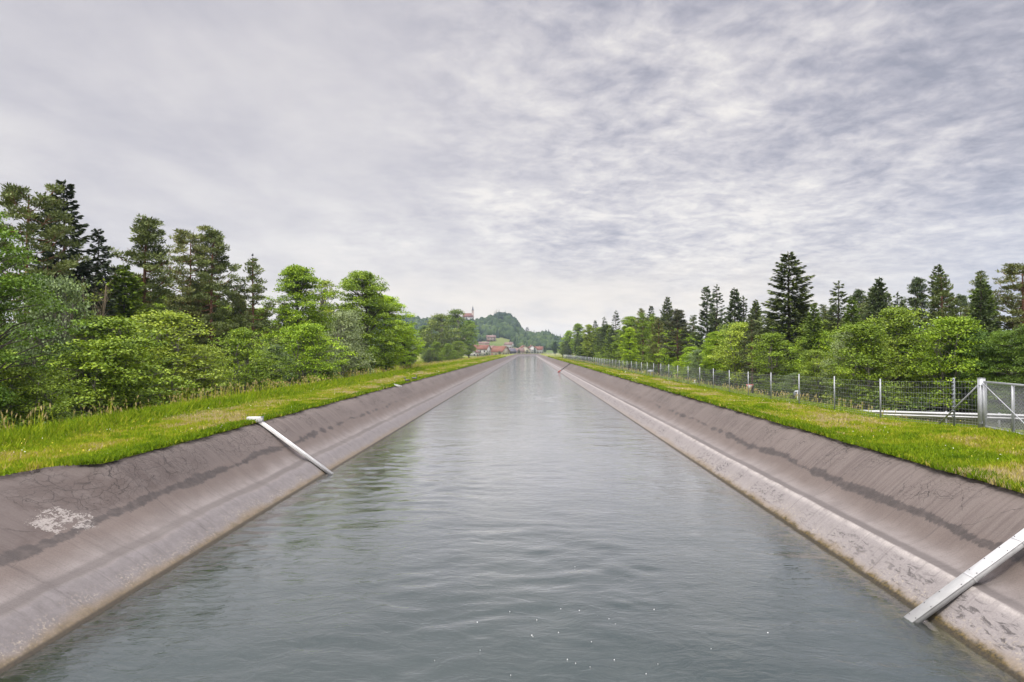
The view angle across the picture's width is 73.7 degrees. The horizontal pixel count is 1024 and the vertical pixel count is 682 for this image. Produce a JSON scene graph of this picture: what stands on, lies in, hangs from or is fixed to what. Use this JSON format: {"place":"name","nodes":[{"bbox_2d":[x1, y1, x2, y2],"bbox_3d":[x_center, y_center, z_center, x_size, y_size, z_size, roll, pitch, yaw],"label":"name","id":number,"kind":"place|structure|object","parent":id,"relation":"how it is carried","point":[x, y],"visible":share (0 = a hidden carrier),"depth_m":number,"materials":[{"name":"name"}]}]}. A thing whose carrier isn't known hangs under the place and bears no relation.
{"place":"outdoors","nodes":[
{"label":"outdoors","id":0,"kind":"place"},
{"bbox_2d":[0,353,552,681],"bbox_3d":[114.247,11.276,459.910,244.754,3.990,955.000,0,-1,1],"label":"canal bank","id":1,"kind":"structure","parent":0,"point":[80,545],"depth_m":15.89,"materials":[{"name":"concrete"}]},
{"bbox_2d":[247,416,332,474],"bbox_3d":[-8.459,4.003,26.030,3.263,2.258,0.258,0,-1,1],"label":"cable duct","id":2,"kind":"object","parent":1,"relation":"on","point":[260,419],"visible":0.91,"depth_m":25.96,"materials":[{"name":"white metal"}]},
{"bbox_2d":[8,311,574,353],"bbox_3d":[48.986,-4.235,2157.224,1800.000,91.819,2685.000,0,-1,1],"label":"hill","id":3,"kind":"structure","parent":0,"point":[503,325],"depth_m":1079.85,"materials":[{"name":"green plant"}]},
{"bbox_2d":[491,345,509,354],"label":"house","id":4,"kind":"structure","parent":0,"point":[502,349],"depth_m":636.73,"materials":[{"name":"orange tile"}]},
{"bbox_2d":[0,355,1001,681],"bbox_3d":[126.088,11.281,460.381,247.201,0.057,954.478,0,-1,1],"label":"water","id":5,"kind":"structure","parent":0,"point":[528,519],"depth_m":13.92,"materials":[{"name":"grey liquid"}]},
{"bbox_2d":[0,0,1023,345],"label":"sky","id":6,"kind":"structure","parent":0,"point":[555,166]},
{"bbox_2d":[0,353,1023,493],"bbox_3d":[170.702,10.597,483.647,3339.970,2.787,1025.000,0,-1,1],"label":"ground","id":7,"kind":"structure","parent":0,"point":[969,421],"depth_m":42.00,"materials":[{"name":"green plant"}]},
{"bbox_2d":[0,322,71,417],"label":"bush","id":8,"kind":"object","parent":7,"relation":"on","point":[24,355],"visible":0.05,"depth_m":36.20,"materials":[{"name":"green plant"}]},
{"bbox_2d":[0,209,91,426],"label":"maple tree","id":9,"kind":"object","parent":7,"relation":"on","point":[12,282],"visible":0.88,"depth_m":24.89,"materials":[{"name":"green plant"}]},
{"bbox_2d":[0,182,91,362],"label":"pine tree","id":10,"kind":"object","parent":7,"relation":"on","point":[12,195],"visible":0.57,"depth_m":37.76,"materials":[{"name":"green plant"}]},
{"bbox_2d":[0,366,92,431],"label":"bush","id":11,"kind":"object","parent":7,"relation":"on","point":[28,390],"visible":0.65,"depth_m":25.06,"materials":[{"name":"green plant"}]},
{"bbox_2d":[0,272,130,420],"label":"willow bush","id":12,"kind":"object","parent":7,"relation":"on","point":[61,288],"visible":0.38,"depth_m":32.70,"materials":[{"name":"green plant"}]},
{"bbox_2d":[11,179,122,368],"bbox_3d":[-30.390,-2.530,45.859,8.408,16.673,8.800,0,-1,11],"label":"spruce tree","id":13,"kind":"object","parent":7,"relation":"on","point":[83,268],"visible":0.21,"depth_m":45.63,"materials":[{"name":"green plant"}]},
{"bbox_2d":[55,274,116,410],"bbox_3d":[-25.376,0.729,40.504,3.638,9.857,3.457,0,-1,-12],"label":"tree","id":14,"kind":"object","parent":7,"relation":"on","point":[104,298],"visible":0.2,"depth_m":40.89,"materials":[{"name":"green plant"}]},
{"bbox_2d":[71,228,120,324],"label":"spruce tree","id":15,"kind":"object","parent":7,"relation":"on","point":[96,234],"visible":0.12,"depth_m":49.16,"materials":[{"name":"green plant"}]},
{"bbox_2d":[26,338,181,420],"bbox_3d":[-19.823,2.687,32.794,6.582,5.652,8.133,0,-1,11],"label":"bush","id":16,"kind":"object","parent":7,"relation":"on","point":[87,399],"visible":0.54,"depth_m":32.25,"materials":[{"name":"green plant"}]},
{"bbox_2d":[44,314,202,420],"bbox_3d":[-20.182,2.103,34.725,7.545,6.842,9.324,1,-1,-39],"label":"bush","id":17,"kind":"object","parent":7,"relation":"on","point":[117,325],"visible":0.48,"depth_m":33.88,"materials":[{"name":"green plant"}]},
{"bbox_2d":[101,262,159,391],"bbox_3d":[-27.816,0.155,48.941,6.564,11.680,6.177,0,-1,18],"label":"spruce tree","id":18,"kind":"object","parent":7,"relation":"on","point":[123,293],"visible":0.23,"depth_m":48.92,"materials":[{"name":"green plant"}]},
{"bbox_2d":[92,214,193,343],"bbox_3d":[-28.453,-1.991,52.294,8.188,15.667,7.616,1,-1,-40],"label":"pine tree","id":19,"kind":"object","parent":7,"relation":"on","point":[144,228],"visible":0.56,"depth_m":51.70,"materials":[{"name":"green plant"}]},
{"bbox_2d":[97,308,234,410],"bbox_3d":[-20.638,1.900,40.176,8.447,7.704,8.096,0,-1,20],"label":"bush","id":20,"kind":"object","parent":7,"relation":"on","point":[159,321],"visible":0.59,"depth_m":39.90,"materials":[{"name":"green plant"}]},
{"bbox_2d":[147,354,220,403],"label":"bush","id":21,"kind":"object","parent":7,"relation":"on","point":[182,376],"visible":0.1,"depth_m":42.66,"materials":[{"name":"green plant"}]},
{"bbox_2d":[158,225,226,365],"bbox_3d":[-28.364,-2.176,60.371,5.395,16.261,6.847,1,-1,-41],"label":"pine tree","id":22,"kind":"object","parent":7,"relation":"on","point":[181,236],"visible":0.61,"depth_m":59.12,"materials":[{"name":"green plant"}]},
{"bbox_2d":[178,286,216,373],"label":"pine tree","id":23,"kind":"object","parent":7,"relation":"on","point":[199,305],"visible":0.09,"depth_m":60.22,"materials":[{"name":"green plant"}]},
{"bbox_2d":[156,344,242,401],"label":"bush","id":24,"kind":"object","parent":7,"relation":"on","point":[208,381],"visible":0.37,"depth_m":43.67,"materials":[{"name":"green plant"}]},
{"bbox_2d":[173,225,246,386],"bbox_3d":[-26.529,-2.112,59.755,6.488,16.157,6.976,0,-1,-1],"label":"pine tree","id":25,"kind":"object","parent":7,"relation":"on","point":[216,243],"visible":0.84,"depth_m":59.63,"materials":[{"name":"green plant"}]},
{"bbox_2d":[188,290,233,385],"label":"broadleaf tree","id":26,"kind":"object","parent":7,"relation":"on","point":[227,307],"visible":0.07,"depth_m":65.60,"materials":[{"name":"green plant"}]},
{"bbox_2d":[216,292,260,395],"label":"spruce tree","id":27,"kind":"object","parent":7,"relation":"on","point":[231,305],"visible":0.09,"depth_m":68.91,"materials":[{"name":"green plant"}]},
{"bbox_2d":[203,327,292,396],"bbox_3d":[-19.178,2.322,49.022,5.317,6.814,6.814,-1,-1,39],"label":"bush","id":28,"kind":"object","parent":7,"relation":"on","point":[245,333],"visible":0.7,"depth_m":48.34,"materials":[{"name":"green plant"}]},
{"bbox_2d":[223,257,284,384],"bbox_3d":[-23.744,-0.955,62.725,5.596,13.703,5.045,0,-1,-12],"label":"pine tree","id":29,"kind":"object","parent":7,"relation":"on","point":[253,288],"visible":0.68,"depth_m":62.60,"materials":[{"name":"green plant"}]},
{"bbox_2d":[230,349,289,390],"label":"bush","id":30,"kind":"object","parent":7,"relation":"on","point":[267,377],"visible":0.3,"depth_m":54.58,"materials":[{"name":"green plant"}]},
{"bbox_2d":[249,343,302,389],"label":"bush","id":31,"kind":"object","parent":7,"relation":"on","point":[278,352],"visible":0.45,"depth_m":56.55,"materials":[{"name":"green plant"}]},
{"bbox_2d":[255,263,347,376],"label":"broadleaf tree","id":32,"kind":"object","parent":7,"relation":"on","point":[296,279],"visible":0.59,"depth_m":70.46,"materials":[{"name":"green plant"}]},
{"bbox_2d":[273,322,357,385],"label":"bush","id":33,"kind":"object","parent":7,"relation":"on","point":[308,338],"visible":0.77,"depth_m":58.60,"materials":[{"name":"green plant"}]},
{"bbox_2d":[304,279,344,364],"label":"broadleaf tree","id":34,"kind":"object","parent":7,"relation":"on","point":[323,302],"visible":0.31,"depth_m":84.05,"materials":[{"name":"green plant"}]},
{"bbox_2d":[318,308,375,378],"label":"willow bush","id":35,"kind":"object","parent":7,"relation":"on","point":[347,319],"visible":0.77,"depth_m":69.13,"materials":[{"name":"green plant"}]},
{"bbox_2d":[324,270,407,374],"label":"broadleaf tree","id":36,"kind":"object","parent":7,"relation":"on","point":[361,283],"visible":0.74,"depth_m":83.11,"materials":[{"name":"green plant"}]},
{"bbox_2d":[361,294,426,370],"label":"broadleaf tree","id":37,"kind":"object","parent":7,"relation":"on","point":[398,352],"visible":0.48,"depth_m":89.72,"materials":[{"name":"green plant"}]},
{"bbox_2d":[394,325,425,368],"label":"broadleaf tree","id":38,"kind":"object","parent":7,"relation":"on","point":[409,359],"visible":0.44,"depth_m":100.08,"materials":[{"name":"green plant"}]},
{"bbox_2d":[426,341,443,361],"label":"bush","id":39,"kind":"object","parent":7,"relation":"on","point":[435,344],"visible":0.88,"depth_m":231.85,"materials":[{"name":"green plant"}]},
{"bbox_2d":[417,313,461,361],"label":"broadleaf tree","id":40,"kind":"object","parent":7,"relation":"on","point":[434,324],"visible":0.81,"depth_m":238.24,"materials":[{"name":"green plant"}]},
{"bbox_2d":[438,343,455,361],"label":"bush","id":41,"kind":"object","parent":7,"relation":"on","point":[446,356],"visible":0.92,"depth_m":225.09,"materials":[{"name":"green plant"}]},
{"bbox_2d":[439,308,477,354],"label":"broadleaf tree","id":42,"kind":"object","parent":7,"relation":"on","point":[455,322],"visible":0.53,"depth_m":276.04,"materials":[{"name":"green plant"}]},
{"bbox_2d":[457,320,479,357],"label":"broadleaf tree","id":43,"kind":"object","parent":7,"relation":"on","point":[471,329],"visible":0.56,"depth_m":312.27,"materials":[{"name":"green plant"}]},
{"bbox_2d":[0,354,937,430],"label":"tall grass","id":44,"kind":"structure","parent":7,"relation":"on","point":[312,380],"depth_m":37.56,"materials":[{"name":"green plant"}]},
{"bbox_2d":[19,357,943,428],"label":"undergrowth","id":45,"kind":"object","parent":7,"relation":"on","point":[726,382],"visible":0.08,"depth_m":50.30,"materials":[{"name":"green plant"}]},
{"bbox_2d":[568,323,585,352],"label":"broadleaf tree","id":46,"kind":"object","parent":7,"relation":"on","point":[577,327],"visible":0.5,"depth_m":309.40,"materials":[{"name":"green plant"}]},
{"bbox_2d":[580,324,597,360],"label":"broadleaf tree","id":47,"kind":"object","parent":7,"relation":"on","point":[588,330],"visible":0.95,"depth_m":232.02,"materials":[{"name":"green plant"}]},
{"bbox_2d":[593,324,614,356],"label":"broadleaf tree","id":48,"kind":"object","parent":7,"relation":"on","point":[602,338],"visible":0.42,"depth_m":188.46,"materials":[{"name":"green plant"}]},
{"bbox_2d":[602,341,623,365],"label":"bush","id":49,"kind":"object","parent":7,"relation":"on","point":[614,354],"visible":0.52,"depth_m":163.59,"materials":[{"name":"green plant"}]},
{"bbox_2d":[610,316,640,353],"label":"broadleaf tree","id":50,"kind":"object","parent":7,"relation":"on","point":[628,321],"visible":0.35,"depth_m":162.16,"materials":[{"name":"green plant"}]},
{"bbox_2d":[617,327,640,369],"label":"broadleaf tree","id":51,"kind":"object","parent":7,"relation":"on","point":[628,356],"visible":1,"depth_m":130.16,"materials":[{"name":"green plant"}]},
{"bbox_2d":[635,313,652,369],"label":"pine tree","id":52,"kind":"object","parent":7,"relation":"on","point":[642,324],"visible":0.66,"depth_m":132.32,"materials":[{"name":"green plant"}]},
{"bbox_2d":[637,346,665,373],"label":"bush","id":53,"kind":"object","parent":7,"relation":"on","point":[650,360],"visible":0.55,"depth_m":114.50,"materials":[{"name":"green plant"}]},
{"bbox_2d":[645,318,667,375],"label":"pine tree","id":54,"kind":"object","parent":7,"relation":"on","point":[659,330],"visible":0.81,"depth_m":111.66,"materials":[{"name":"green plant"}]},
{"bbox_2d":[652,297,678,371],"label":"spruce tree","id":55,"kind":"object","parent":7,"relation":"on","point":[666,307],"visible":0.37,"depth_m":126.34,"materials":[{"name":"green plant"}]},
{"bbox_2d":[658,308,694,377],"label":"pine tree","id":56,"kind":"object","parent":7,"relation":"on","point":[676,320],"visible":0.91,"depth_m":100.77,"materials":[{"name":"green plant"}]},
{"bbox_2d":[653,328,699,377],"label":"bush","id":57,"kind":"object","parent":7,"relation":"on","point":[673,358],"visible":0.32,"depth_m":106.32,"materials":[{"name":"green plant"}]},
{"bbox_2d":[669,361,689,379],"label":"bush","id":58,"kind":"object","parent":7,"relation":"on","point":[678,363],"visible":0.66,"depth_m":83.73,"materials":[{"name":"green plant"}]},
{"bbox_2d":[678,346,705,378],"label":"bush","id":59,"kind":"object","parent":7,"relation":"on","point":[688,350],"visible":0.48,"depth_m":95.78,"materials":[{"name":"green plant"}]},
{"bbox_2d":[685,349,711,382],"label":"bush","id":60,"kind":"object","parent":7,"relation":"on","point":[695,357],"visible":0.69,"depth_m":81.55,"materials":[{"name":"green plant"}]},
{"bbox_2d":[687,286,719,375],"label":"spruce tree","id":61,"kind":"object","parent":7,"relation":"on","point":[703,316],"visible":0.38,"depth_m":100.90,"materials":[{"name":"green plant"}]},
{"bbox_2d":[699,284,727,375],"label":"spruce tree","id":62,"kind":"object","parent":7,"relation":"on","point":[712,318],"visible":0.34,"depth_m":93.50,"materials":[{"name":"green plant"}]},
{"bbox_2d":[700,331,733,384],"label":"broadleaf tree","id":63,"kind":"object","parent":7,"relation":"on","point":[714,337],"visible":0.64,"depth_m":77.02,"materials":[{"name":"green plant"}]},
{"bbox_2d":[716,346,739,384],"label":"bush","id":64,"kind":"object","parent":7,"relation":"on","point":[722,366],"visible":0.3,"depth_m":76.70,"materials":[{"name":"green plant"}]},
{"bbox_2d":[695,321,765,383],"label":"bush","id":65,"kind":"object","parent":7,"relation":"on","point":[726,326],"visible":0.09,"depth_m":80.44,"materials":[{"name":"green plant"}]},
{"bbox_2d":[719,288,745,381],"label":"spruce tree","id":66,"kind":"object","parent":7,"relation":"on","point":[734,301],"visible":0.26,"depth_m":88.86,"materials":[{"name":"green plant"}]},
{"bbox_2d":[707,322,769,388],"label":"bush","id":67,"kind":"object","parent":7,"relation":"on","point":[736,331],"visible":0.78,"depth_m":69.76,"materials":[{"name":"green plant"}]},
{"bbox_2d":[736,318,768,392],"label":"pine tree","id":68,"kind":"object","parent":7,"relation":"on","point":[752,322],"visible":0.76,"depth_m":65.49,"materials":[{"name":"green plant"}]},
{"bbox_2d":[745,299,764,382],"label":"spruce tree","id":69,"kind":"object","parent":7,"relation":"on","point":[755,311],"visible":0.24,"depth_m":79.10,"materials":[{"name":"green plant"}]},
{"bbox_2d":[563,354,977,426],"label":"wire fence","id":70,"kind":"object","parent":7,"relation":"on","point":[770,384],"visible":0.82,"depth_m":34.14,"materials":[{"name":"metal"}]},
{"bbox_2d":[742,332,803,396],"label":"bush","id":71,"kind":"object","parent":7,"relation":"on","point":[774,353],"visible":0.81,"depth_m":60.85,"materials":[{"name":"green plant"}]},
{"bbox_2d":[733,251,830,391],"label":"spruce tree","id":72,"kind":"object","parent":7,"relation":"on","point":[796,307],"visible":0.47,"depth_m":67.53,"materials":[{"name":"green plant"}]},
{"bbox_2d":[777,372,815,400],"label":"bush","id":73,"kind":"object","parent":7,"relation":"on","point":[790,381],"visible":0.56,"depth_m":52.88,"materials":[{"name":"green plant"}]},
{"bbox_2d":[782,320,836,388],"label":"bush","id":74,"kind":"object","parent":7,"relation":"on","point":[824,325],"visible":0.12,"depth_m":61.04,"materials":[{"name":"green plant"}]},
{"bbox_2d":[789,349,835,403],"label":"bush","id":75,"kind":"object","parent":7,"relation":"on","point":[814,357],"visible":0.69,"depth_m":50.55,"materials":[{"name":"green plant"}]},
{"bbox_2d":[792,304,832,401],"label":"spruce tree","id":76,"kind":"object","parent":7,"relation":"on","point":[811,318],"visible":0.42,"depth_m":57.10,"materials":[{"name":"green plant"}]},
{"bbox_2d":[786,329,840,395],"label":"bush","id":77,"kind":"object","parent":7,"relation":"on","point":[822,347],"visible":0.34,"depth_m":56.82,"materials":[{"name":"green plant"}]},
{"bbox_2d":[817,280,861,390],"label":"spruce tree","id":78,"kind":"object","parent":7,"relation":"on","point":[837,320],"visible":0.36,"depth_m":59.10,"materials":[{"name":"green plant"}]},
{"bbox_2d":[826,295,862,405],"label":"spruce tree","id":79,"kind":"object","parent":7,"relation":"on","point":[848,314],"visible":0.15,"depth_m":51.50,"materials":[{"name":"green plant"}]},
{"bbox_2d":[817,331,876,406],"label":"willow bush","id":80,"kind":"object","parent":7,"relation":"on","point":[839,357],"visible":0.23,"depth_m":47.70,"materials":[{"name":"green plant"}]},
{"bbox_2d":[841,288,865,322],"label":"pine tree","id":81,"kind":"object","parent":7,"relation":"on","point":[857,293],"visible":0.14,"depth_m":86.79,"materials":[{"name":"green plant"}]},
{"bbox_2d":[819,321,911,410],"bbox_3d":[23.142,1.849,44.804,6.372,6.339,6.648,0,-1,-3],"label":"bush","id":82,"kind":"object","parent":7,"relation":"on","point":[866,333],"visible":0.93,"depth_m":44.25,"materials":[{"name":"green plant"}]},
{"bbox_2d":[818,336,914,409],"bbox_3d":[24.199,2.284,46.977,6.302,5.458,5.100,0,-1,26],"label":"bush","id":83,"kind":"object","parent":7,"relation":"on","point":[864,372],"visible":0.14,"depth_m":46.38,"materials":[{"name":"green plant"}]},
{"bbox_2d":[860,277,893,403],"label":"spruce tree","id":84,"kind":"object","parent":7,"relation":"on","point":[874,304],"visible":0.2,"depth_m":54.26,"materials":[{"name":"green plant"}]},
{"bbox_2d":[860,304,943,407],"bbox_3d":[27.248,1.210,48.789,7.191,7.589,6.893,0,-1,1],"label":"bush","id":85,"kind":"object","parent":7,"relation":"on","point":[897,317],"visible":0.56,"depth_m":47.85,"materials":[{"name":"green plant"}]},
{"bbox_2d":[880,325,925,404],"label":"broadleaf tree","id":86,"kind":"object","parent":7,"relation":"on","point":[915,354],"visible":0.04,"depth_m":49.34,"materials":[{"name":"green plant"}]},
{"bbox_2d":[900,277,930,345],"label":"pine tree","id":87,"kind":"object","parent":7,"relation":"on","point":[916,285],"visible":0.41,"depth_m":74.32,"materials":[{"name":"green plant"}]},
{"bbox_2d":[910,297,929,399],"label":"spruce tree","id":88,"kind":"object","parent":7,"relation":"on","point":[914,302],"visible":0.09,"depth_m":54.34,"materials":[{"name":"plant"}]},
{"bbox_2d":[918,264,958,386],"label":"spruce tree","id":89,"kind":"object","parent":7,"relation":"on","point":[932,286],"visible":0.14,"depth_m":57.20,"materials":[{"name":"green plant"}]},
{"bbox_2d":[918,274,963,331],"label":"pine tree","id":90,"kind":"object","parent":7,"relation":"on","point":[939,282],"visible":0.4,"depth_m":52.61,"materials":[{"name":"green plant"}]},
{"bbox_2d":[897,327,989,408],"bbox_3d":[29.523,1.876,47.270,5.804,5.839,5.292,0,-1,17],"label":"broadleaf tree","id":91,"kind":"object","parent":7,"relation":"on","point":[918,378],"visible":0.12,"depth_m":47.30,"materials":[{"name":"green plant"}]},
{"bbox_2d":[866,410,1023,426],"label":"guardrail","id":92,"kind":"object","parent":7,"relation":"on","point":[934,414],"visible":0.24,"depth_m":35.38,"materials":[{"name":"metal"}]},
{"bbox_2d":[898,316,1004,411],"bbox_3d":[27.635,1.660,43.048,6.064,6.516,7.494,-1,-1,45],"label":"bush","id":93,"kind":"object","parent":7,"relation":"on","point":[939,368],"visible":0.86,"depth_m":42.57,"materials":[{"name":"green plant"}]},
{"bbox_2d":[951,294,970,315],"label":"pine tree","id":94,"kind":"object","parent":7,"relation":"on","point":[963,299],"visible":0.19,"depth_m":96.33,"materials":[{"name":"green plant"}]},
{"bbox_2d":[925,327,1022,412],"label":"bush","id":95,"kind":"object","parent":7,"relation":"on","point":[980,335],"visible":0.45,"depth_m":42.53,"materials":[{"name":"green plant"}]},
{"bbox_2d":[959,270,1001,330],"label":"pine tree","id":96,"kind":"object","parent":7,"relation":"on","point":[984,275],"visible":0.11,"depth_m":65.48,"materials":[{"name":"green plant"}]},
{"bbox_2d":[968,278,998,400],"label":"spruce tree","id":97,"kind":"object","parent":7,"relation":"on","point":[981,286],"visible":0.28,"depth_m":47.86,"materials":[{"name":"green plant"}]},
{"bbox_2d":[956,330,1023,413],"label":"broadleaf tree","id":98,"kind":"object","parent":7,"relation":"on","point":[996,355],"visible":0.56,"depth_m":41.20,"materials":[{"name":"green plant"}]},
{"bbox_2d":[961,281,1023,402],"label":"spruce tree","id":99,"kind":"object","parent":7,"relation":"on","point":[998,322],"visible":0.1,"depth_m":50.55,"materials":[{"name":"green plant"}]},
{"bbox_2d":[972,323,1023,413],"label":"bush","id":100,"kind":"object","parent":7,"relation":"on","point":[1017,339],"visible":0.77,"depth_m":39.99,"materials":[{"name":"green plant"}]},
{"bbox_2d":[977,378,1023,433],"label":"wire gate","id":101,"kind":"structure","parent":7,"relation":"on","point":[982,395],"depth_m":20.05,"materials":[{"name":"metal"}]},
{"bbox_2d":[990,262,1023,403],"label":"pine tree","id":102,"kind":"object","parent":7,"relation":"on","point":[1012,269],"visible":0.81,"depth_m":49.84,"materials":[{"name":"green plant"}]},
{"bbox_2d":[536,354,1023,681],"bbox_3d":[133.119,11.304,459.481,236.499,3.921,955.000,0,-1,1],"label":"canal bank","id":103,"kind":"structure","parent":0,"point":[911,535],"depth_m":15.81,"materials":[{"name":"concrete"}]},
{"bbox_2d":[902,528,1023,628],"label":"cable duct","id":104,"kind":"object","parent":103,"relation":"on","point":[966,579],"visible":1,"depth_m":11.84,"materials":[{"name":"metal"}]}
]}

